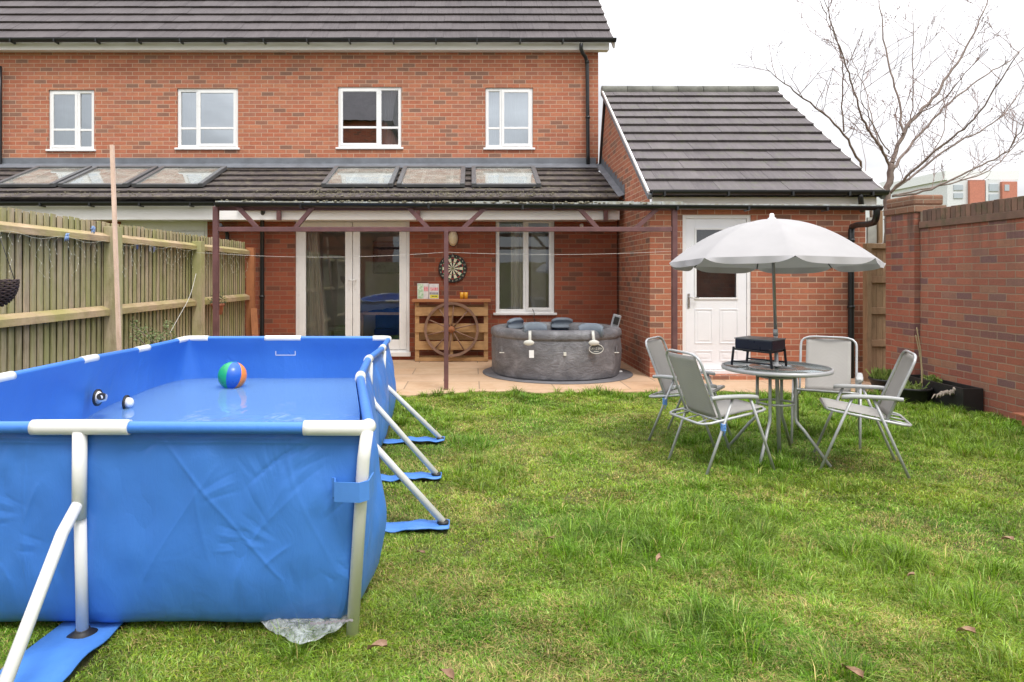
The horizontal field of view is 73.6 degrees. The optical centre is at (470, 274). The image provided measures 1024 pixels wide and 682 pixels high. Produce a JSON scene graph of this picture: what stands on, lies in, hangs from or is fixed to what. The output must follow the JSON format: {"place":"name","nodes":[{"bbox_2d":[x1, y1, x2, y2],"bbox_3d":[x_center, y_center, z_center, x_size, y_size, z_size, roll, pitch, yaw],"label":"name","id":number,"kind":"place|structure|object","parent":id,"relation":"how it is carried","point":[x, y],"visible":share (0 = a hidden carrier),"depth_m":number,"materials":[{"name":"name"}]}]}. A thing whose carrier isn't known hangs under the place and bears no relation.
{"place":"outdoors","nodes":[
{"label":"outdoors","id":0,"kind":"place"},
{"bbox_2d":[368,307,398,311],"bbox_3d":[-1.300,0.576,11.850,0.901,0.113,0.602,0,0,0],"label":"blue cloth","id":1,"kind":"object","parent":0,"point":[396,309],"visible":0.54,"depth_m":11.66,"materials":[{"name":"blue fabric"}]},
{"bbox_2d":[0,384,1023,681],"bbox_3d":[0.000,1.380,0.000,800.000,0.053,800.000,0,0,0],"label":"ground","id":2,"kind":"structure","parent":0,"point":[84,662],"depth_m":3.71,"materials":[{"name":"green plant"}]},
{"bbox_2d":[0,207,254,372],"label":"wooden fence","id":3,"kind":"object","parent":2,"relation":"on","point":[61,313],"visible":0.66,"depth_m":6.49,"materials":[{"name":"brown wood"}]},
{"bbox_2d":[0,238,19,306],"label":"hanging basket","id":4,"kind":"object","parent":3,"relation":"hanging from","point":[8,293],"visible":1,"depth_m":4.58,"materials":[{"name":"wicker"}]},
{"bbox_2d":[64,233,69,240],"bbox_3d":[-3.404,-0.316,5.752,0.024,0.070,0.075,0,0,0],"label":"blue rag","id":5,"kind":"object","parent":3,"relation":"hanging from","point":[66,237],"visible":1,"depth_m":5.74,"materials":[{"name":"blue fabric"}]},
{"bbox_2d":[110,145,121,350],"bbox_3d":[-3.224,0.006,6.210,0.042,2.408,0.295,0,0,-45],"label":"timber batten","id":6,"kind":"object","parent":3,"relation":"attached to","point":[115,249],"visible":0.64,"depth_m":6.22,"materials":[{"name":"brown wood"}]},
{"bbox_2d":[0,231,248,277],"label":"string lights","id":7,"kind":"object","parent":3,"relation":"hanging from","point":[122,256],"visible":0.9,"depth_m":6.74,"materials":[{"name":"clear metal"}]},
{"bbox_2d":[170,275,195,332],"bbox_3d":[-3.397,0.334,8.111,0.052,0.699,0.825,0,0,-2],"label":"rope","id":8,"kind":"object","parent":3,"relation":"attached to","point":[185,305],"visible":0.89,"depth_m":8.05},
{"bbox_2d":[208,292,225,314],"bbox_3d":[-3.353,0.375,9.001,0.243,0.302,0.212,0,0,-23],"label":"hanging pot","id":9,"kind":"object","parent":3,"relation":"hanging from","point":[221,305],"visible":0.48,"depth_m":8.97,"materials":[{"name":"ceramic"}]},
{"bbox_2d":[128,317,176,344],"bbox_3d":[-3.220,0.902,6.948,0.497,0.959,0.276,0,0,-21],"label":"shrub","id":10,"kind":"object","parent":2,"relation":"on","point":[152,337],"visible":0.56,"depth_m":6.92,"materials":[{"name":"green plant"}]},
{"bbox_2d":[0,335,449,681],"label":"frame pool","id":11,"kind":"structure","parent":2,"relation":"on","point":[172,480],"depth_m":2.56,"materials":[{"name":"plastic"}]},
{"bbox_2d":[218,362,246,389],"bbox_3d":[-2.080,0.880,5.950,0.241,0.242,0.241,0,0,0],"label":"beach ball","id":12,"kind":"object","parent":11,"relation":"on","point":[232,375],"visible":1,"depth_m":5.87,"materials":[{"name":"multicoloured plastic"}]},
{"bbox_2d":[261,618,352,643],"bbox_3d":[-0.653,1.312,2.606,0.401,0.057,0.318,0,0,-10],"label":"plastic bag","id":13,"kind":"object","parent":2,"relation":"on","point":[316,624],"visible":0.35,"depth_m":2.54,"materials":[{"name":"white"}]},
{"bbox_2d":[0,0,619,359],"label":"terraced house","id":14,"kind":"structure","parent":2,"relation":"on","point":[192,111],"depth_m":12.50,"materials":[{"name":"brick"}]},
{"bbox_2d":[45,90,95,150],"bbox_3d":[-7.319,-2.829,12.611,0.909,1.146,0.292,0,0,0],"label":"window","id":15,"kind":"structure","parent":14,"relation":"in","point":[71,111],"depth_m":12.52,"materials":[{"name":"white plastic"}]},
{"bbox_2d":[121,221,206,237],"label":"wall","id":16,"kind":"structure","parent":14,"relation":"in","point":[199,228],"depth_m":10.92,"materials":[{"name":"white paint"}]},
{"bbox_2d":[174,89,239,149],"bbox_3d":[-4.825,-2.857,12.611,1.190,1.146,0.292,0,0,0],"label":"window","id":17,"kind":"structure","parent":14,"relation":"in","point":[207,118],"depth_m":12.52,"materials":[{"name":"white plastic"}]},
{"bbox_2d":[307,232,328,335],"bbox_3d":[-2.480,0.195,11.100,0.360,1.930,0.080,0,0,0],"label":"curtain","id":18,"kind":"object","parent":14,"relation":"hanging from","point":[317,323],"visible":0.89,"depth_m":11.10,"materials":[{"name":"beige fabric"}]},
{"bbox_2d":[296,221,410,356],"bbox_3d":[-1.893,0.148,10.915,1.863,2.307,0.150,0,0,0],"label":"french door","id":19,"kind":"structure","parent":14,"relation":"in","point":[401,347],"depth_m":10.91,"materials":[{"name":"white plastic"}]},
{"bbox_2d":[336,87,402,148],"bbox_3d":[-1.857,-2.876,12.611,1.237,1.165,0.292,0,0,0],"label":"window","id":20,"kind":"structure","parent":14,"relation":"in","point":[368,117],"depth_m":12.52,"materials":[{"name":"white plastic"}]},
{"bbox_2d":[373,241,398,273],"bbox_3d":[-1.646,-0.339,13.415,0.560,0.640,0.050,0,0,0],"label":"wall picture","id":21,"kind":"object","parent":14,"relation":"attached to","point":[384,262],"depth_m":13.39,"materials":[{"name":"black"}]},
{"bbox_2d":[374,315,398,339],"bbox_3d":[-1.310,1.040,12.260,0.820,0.640,0.320,0,0,0],"label":"blue bench","id":22,"kind":"object","parent":14,"relation":"in","point":[386,325],"visible":0.36,"depth_m":12.25,"materials":[{"name":"fabric"}]},
{"bbox_2d":[438,253,466,282],"bbox_3d":[-0.294,-0.109,10.881,0.450,0.472,0.030,0,0,0],"label":"dartboard","id":23,"kind":"object","parent":14,"relation":"attached to","point":[457,268],"visible":0.94,"depth_m":10.87,"materials":[{"name":"black"}]},
{"bbox_2d":[448,232,457,245],"bbox_3d":[-0.286,-0.581,10.832,0.165,0.265,0.133,0,0,0],"label":"wall lamp","id":24,"kind":"object","parent":14,"relation":"attached to","point":[452,238],"visible":0.81,"depth_m":10.79,"materials":[{"name":"beige plastic"}]},
{"bbox_2d":[483,88,534,149],"bbox_3d":[0.699,-2.862,12.611,0.946,1.156,0.292,0,0,0],"label":"window","id":25,"kind":"structure","parent":14,"relation":"in","point":[508,111],"depth_m":12.52,"materials":[{"name":"white plastic"}]},
{"bbox_2d":[493,221,556,314],"bbox_3d":[0.863,-0.130,10.925,1.014,1.550,0.120,0,0,0],"label":"window","id":26,"kind":"structure","parent":14,"relation":"in","point":[526,310],"depth_m":10.93,"materials":[{"name":"white plastic"}]},
{"bbox_2d":[367,639,387,649],"bbox_3d":[-0.332,1.313,2.418,0.072,0.025,0.031,0,0,-20],"label":"fallen leaf","id":27,"kind":"object","parent":2,"relation":"on","point":[381,642],"visible":1,"depth_m":2.43,"materials":[{"name":"plant"}]},
{"bbox_2d":[439,667,454,679],"bbox_3d":[-0.081,1.313,2.256,0.068,0.024,0.029,0,0,44],"label":"fallen leaf","id":28,"kind":"object","parent":2,"relation":"on","point":[449,672],"visible":1,"depth_m":2.25,"materials":[{"name":"plant"}]},
{"bbox_2d":[645,336,731,447],"bbox_3d":[1.812,0.960,5.732,0.621,0.846,0.530,0,0,35],"label":"folding chair","id":29,"kind":"object","parent":2,"relation":"on","point":[655,348],"visible":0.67,"depth_m":5.78,"materials":[{"name":"grey plastic"}]},
{"bbox_2d":[665,349,775,474],"bbox_3d":[1.764,0.960,4.914,0.621,0.846,0.530,0,0,-15],"label":"folding chair","id":30,"kind":"object","parent":2,"relation":"on","point":[692,386],"visible":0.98,"depth_m":4.79,"materials":[{"name":"grey metal"}]},
{"bbox_2d":[720,423,725,435],"bbox_3d":[1.723,1.057,4.660,0.038,0.089,0.039,0,0,0],"label":"knotted string","id":31,"kind":"object","parent":30,"relation":"attached to","point":[723,427],"visible":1,"depth_m":4.65,"materials":[{"name":"blue fabric"}]},
{"bbox_2d":[596,86,889,379],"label":"brick outbuilding","id":32,"kind":"structure","parent":2,"relation":"on","point":[728,144],"depth_m":9.17,"materials":[{"name":"brick"}]},
{"bbox_2d":[686,219,745,368],"bbox_3d":[3.259,0.259,9.070,0.802,1.998,0.103,0,0,0],"label":"door","id":33,"kind":"structure","parent":32,"relation":"in","point":[712,324],"depth_m":9.08,"materials":[{"name":"white plastic"}]},
{"bbox_2d":[669,213,885,452],"bbox_3d":[2.282,0.459,5.150,1.416,1.842,1.416,0,0,36],"label":"parasol","id":34,"kind":"object","parent":2,"relation":"on","point":[772,244],"visible":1,"depth_m":4.79,"materials":[{"name":"white fabric"}]},
{"bbox_2d":[721,360,833,466],"bbox_3d":[2.300,1.038,5.150,0.778,0.698,0.778,0,0,0],"label":"glass table","id":35,"kind":"object","parent":2,"relation":"on","point":[793,370],"visible":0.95,"depth_m":5.05,"materials":[{"name":"glass"}]},
{"bbox_2d":[731,336,786,368],"bbox_3d":[2.174,0.582,5.157,0.252,0.211,0.322,0,0,-42],"label":"table barbecue","id":36,"kind":"object","parent":35,"relation":"on","point":[770,346],"visible":1,"depth_m":5.08,"materials":[{"name":"black metal"}]},
{"bbox_2d":[790,336,862,448],"bbox_3d":[2.981,0.960,5.719,0.530,0.846,0.621,0,0,30],"label":"folding chair","id":37,"kind":"object","parent":2,"relation":"on","point":[835,354],"visible":0.77,"depth_m":5.88,"materials":[{"name":"grey fabric"}]},
{"bbox_2d":[842,664,863,677],"bbox_3d":[1.267,1.313,2.267,0.029,0.022,0.068,0,0,-34],"label":"fallen leaf","id":38,"kind":"object","parent":2,"relation":"on","point":[857,671],"visible":1,"depth_m":2.26,"materials":[{"name":"plant"}]},
{"bbox_2d":[813,350,916,479],"bbox_3d":[2.810,0.960,4.892,0.621,0.846,0.530,0,0,22],"label":"folding chair","id":39,"kind":"object","parent":2,"relation":"on","point":[890,395],"visible":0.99,"depth_m":4.83,"materials":[{"name":"grey plastic"}]},
{"bbox_2d":[734,0,1023,242],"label":"bare tree","id":40,"kind":"object","parent":2,"relation":"on","point":[892,165],"visible":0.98,"depth_m":12.95,"materials":[{"name":"brown plant"}]},
{"bbox_2d":[866,180,899,238],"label":"distant flats","id":41,"kind":"structure","parent":2,"relation":"on","point":[879,200],"depth_m":112.82,"materials":[{"name":"white paint"}]},
{"bbox_2d":[883,195,946,373],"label":"brick pillar","id":42,"kind":"structure","parent":2,"relation":"on","point":[902,214],"depth_m":8.04,"materials":[{"name":"red brick"}]},
{"bbox_2d":[898,380,932,403],"bbox_3d":[4.760,1.258,7.380,0.394,0.244,0.394,0,0,-45],"label":"plant bowl","id":43,"kind":"object","parent":2,"relation":"on","point":[914,393],"visible":0.66,"depth_m":7.24,"materials":[{"name":"black plastic"}]},
{"bbox_2d":[915,327,922,386],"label":"dry stems","id":44,"kind":"object","parent":43,"relation":"in","point":[920,353],"visible":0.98,"depth_m":7.38,"materials":[{"name":"brown plant"}]},
{"bbox_2d":[908,374,982,411],"bbox_3d":[5.032,1.228,7.320,0.205,0.304,0.960,0,0,0],"label":"trough planter","id":45,"kind":"object","parent":2,"relation":"on","point":[969,397],"visible":0.78,"depth_m":7.03,"materials":[{"name":"black plastic"}]},
{"bbox_2d":[931,387,955,398],"bbox_3d":[4.862,1.206,6.966,0.338,0.123,0.110,0,0,12],"label":"driftwood","id":46,"kind":"object","parent":45,"relation":"on","point":[945,392],"visible":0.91,"depth_m":6.97,"materials":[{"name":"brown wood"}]},
{"bbox_2d":[890,171,1018,206],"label":"distant block","id":47,"kind":"structure","parent":2,"relation":"on","point":[999,185],"depth_m":90.00,"materials":[{"name":"white paint"}]},
{"bbox_2d":[954,185,962,189],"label":"window","id":48,"kind":"structure","parent":47,"relation":"in","point":[956,187],"depth_m":89.90,"materials":[{"name":"grey glass"}]},
{"bbox_2d":[954,193,962,197],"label":"window","id":49,"kind":"structure","parent":47,"relation":"in","point":[956,195],"depth_m":89.90,"materials":[{"name":"grey glass"}]},
{"bbox_2d":[989,184,998,190],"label":"window","id":50,"kind":"structure","parent":47,"relation":"in","point":[992,187],"depth_m":89.90,"materials":[{"name":"grey glass"}]},
{"bbox_2d":[989,194,998,200],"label":"window","id":51,"kind":"structure","parent":47,"relation":"in","point":[991,196],"depth_m":89.90,"materials":[{"name":"grey glass"}]},
{"bbox_2d":[1004,185,1008,190],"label":"window","id":52,"kind":"structure","parent":47,"relation":"in","point":[1006,187],"depth_m":89.55,"materials":[{"name":"grey glass"}]},
{"bbox_2d":[956,626,975,633],"bbox_3d":[1.831,1.314,2.524,0.064,0.024,0.029,0,0,0],"label":"fallen leaf","id":53,"kind":"object","parent":2,"relation":"on","point":[969,628],"visible":1,"depth_m":2.53,"materials":[{"name":"brown plant"}]},
{"bbox_2d":[919,196,1023,420],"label":"garden wall","id":54,"kind":"structure","parent":2,"relation":"on","point":[971,294],"depth_m":6.94,"materials":[{"name":"brick"}]},
{"bbox_2d":[1001,536,1014,540],"bbox_3d":[2.675,1.314,3.403,0.060,0.020,0.027,0,0,0],"label":"fallen leaf","id":55,"kind":"object","parent":2,"relation":"on","point":[1009,537],"visible":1,"depth_m":3.40,"materials":[{"name":"brown plant"}]},
{"bbox_2d":[1012,412,1023,425],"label":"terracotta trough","id":56,"kind":"object","parent":2,"relation":"on","point":[1020,414],"visible":1,"depth_m":6.03,"materials":[{"name":"orange ceramic"}]},
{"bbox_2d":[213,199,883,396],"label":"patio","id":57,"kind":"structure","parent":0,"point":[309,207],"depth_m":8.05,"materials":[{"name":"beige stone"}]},
{"bbox_2d":[250,308,258,335],"bbox_3d":[-3.312,0.975,10.475,0.100,0.910,0.206,0,0,-34],"label":"short plank","id":58,"kind":"object","parent":57,"relation":"on","point":[254,321],"visible":0.36,"depth_m":10.51,"materials":[{"name":"brown wood"}]},
{"bbox_2d":[328,325,344,335],"bbox_3d":[-2.265,0.950,11.950,0.470,0.860,0.400,0,0,0],"label":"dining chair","id":59,"kind":"object","parent":57,"relation":"on","point":[332,328],"visible":0.3,"depth_m":11.75,"materials":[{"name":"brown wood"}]},
{"bbox_2d":[360,310,398,335],"bbox_3d":[-1.400,1.010,11.875,1.100,0.740,0.650,0,0,0],"label":"dining table","id":60,"kind":"object","parent":57,"relation":"on","point":[363,312],"visible":0.24,"depth_m":11.55,"materials":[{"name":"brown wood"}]},
{"bbox_2d":[211,251,668,256],"bbox_3d":[-0.539,-0.070,8.090,5.869,0.419,0.445,0,0,5],"label":"washing line","id":61,"kind":"object","parent":57,"relation":"attached to","point":[479,253],"visible":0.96,"depth_m":8.07,"materials":[{"name":"white plastic"}]},
{"bbox_2d":[412,299,490,360],"bbox_3d":[-0.306,0.891,10.720,1.222,1.018,0.240,0,0,0],"label":"pallet bar","id":62,"kind":"object","parent":57,"relation":"on","point":[426,310],"visible":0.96,"depth_m":10.65,"materials":[{"name":"brown wood"}]},
{"bbox_2d":[417,283,428,298],"bbox_3d":[-0.754,0.259,10.722,0.177,0.244,0.046,0,0,0],"label":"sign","id":63,"kind":"object","parent":62,"relation":"on","point":[422,290],"visible":1,"depth_m":10.70,"materials":[{"name":"white paper"}]},
{"bbox_2d":[429,284,438,298],"bbox_3d":[-0.582,0.263,10.721,0.152,0.236,0.048,0,0,0],"label":"game box","id":64,"kind":"object","parent":62,"relation":"on","point":[433,291],"visible":1,"depth_m":10.70,"materials":[{"name":"white cardboard"}]},
{"bbox_2d":[424,302,478,356],"bbox_3d":[-0.302,0.852,10.595,0.850,0.850,0.070,0,0,0],"label":"wagon wheel","id":65,"kind":"object","parent":62,"relation":"on","point":[451,329],"visible":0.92,"depth_m":10.59,"materials":[{"name":"brown wood"}]},
{"bbox_2d":[460,290,463,298],"bbox_3d":[-0.144,0.309,10.690,0.066,0.144,0.066,0,0,0],"label":"bottle","id":66,"kind":"object","parent":62,"relation":"on","point":[462,295],"visible":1,"depth_m":10.66,"materials":[{"name":"orange glass"}]},
{"bbox_2d":[464,290,467,298],"bbox_3d":[-0.080,0.309,10.690,0.066,0.144,0.066,0,0,0],"label":"bottle","id":67,"kind":"object","parent":62,"relation":"on","point":[466,295],"visible":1,"depth_m":10.67,"materials":[{"name":"orange glass"}]},
{"bbox_2d":[483,367,632,383],"bbox_3d":[1.190,1.352,9.470,2.060,0.008,2.060,0,0,0],"label":"tub mat","id":68,"kind":"object","parent":57,"relation":"on","point":[619,376],"visible":0.4,"depth_m":8.78,"materials":[{"name":"grey rubber"}]},
{"bbox_2d":[491,314,621,380],"bbox_3d":[1.170,0.936,9.460,1.782,0.800,1.802,0,0,0],"label":"hot tub","id":69,"kind":"object","parent":68,"relation":"on","point":[561,349],"visible":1,"depth_m":8.72,"materials":[{"name":"plastic"}]},
{"bbox_2d":[863,211,885,381],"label":"wooden gate","id":70,"kind":"structure","parent":57,"relation":"on","point":[874,318],"depth_m":8.70,"materials":[{"name":"brown wood"}]},
{"bbox_2d":[865,366,896,391],"bbox_3d":[4.868,1.233,7.980,0.439,0.294,0.416,0,0,0],"label":"plant bowl","id":71,"kind":"object","parent":57,"relation":"on","point":[878,376],"visible":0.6,"depth_m":7.94,"materials":[{"name":"black plastic"}]},
{"bbox_2d":[598,0,1023,201],"label":"sky","id":72,"kind":"structure","parent":0,"point":[658,42],"materials":[{"name":"white"}]}
]}

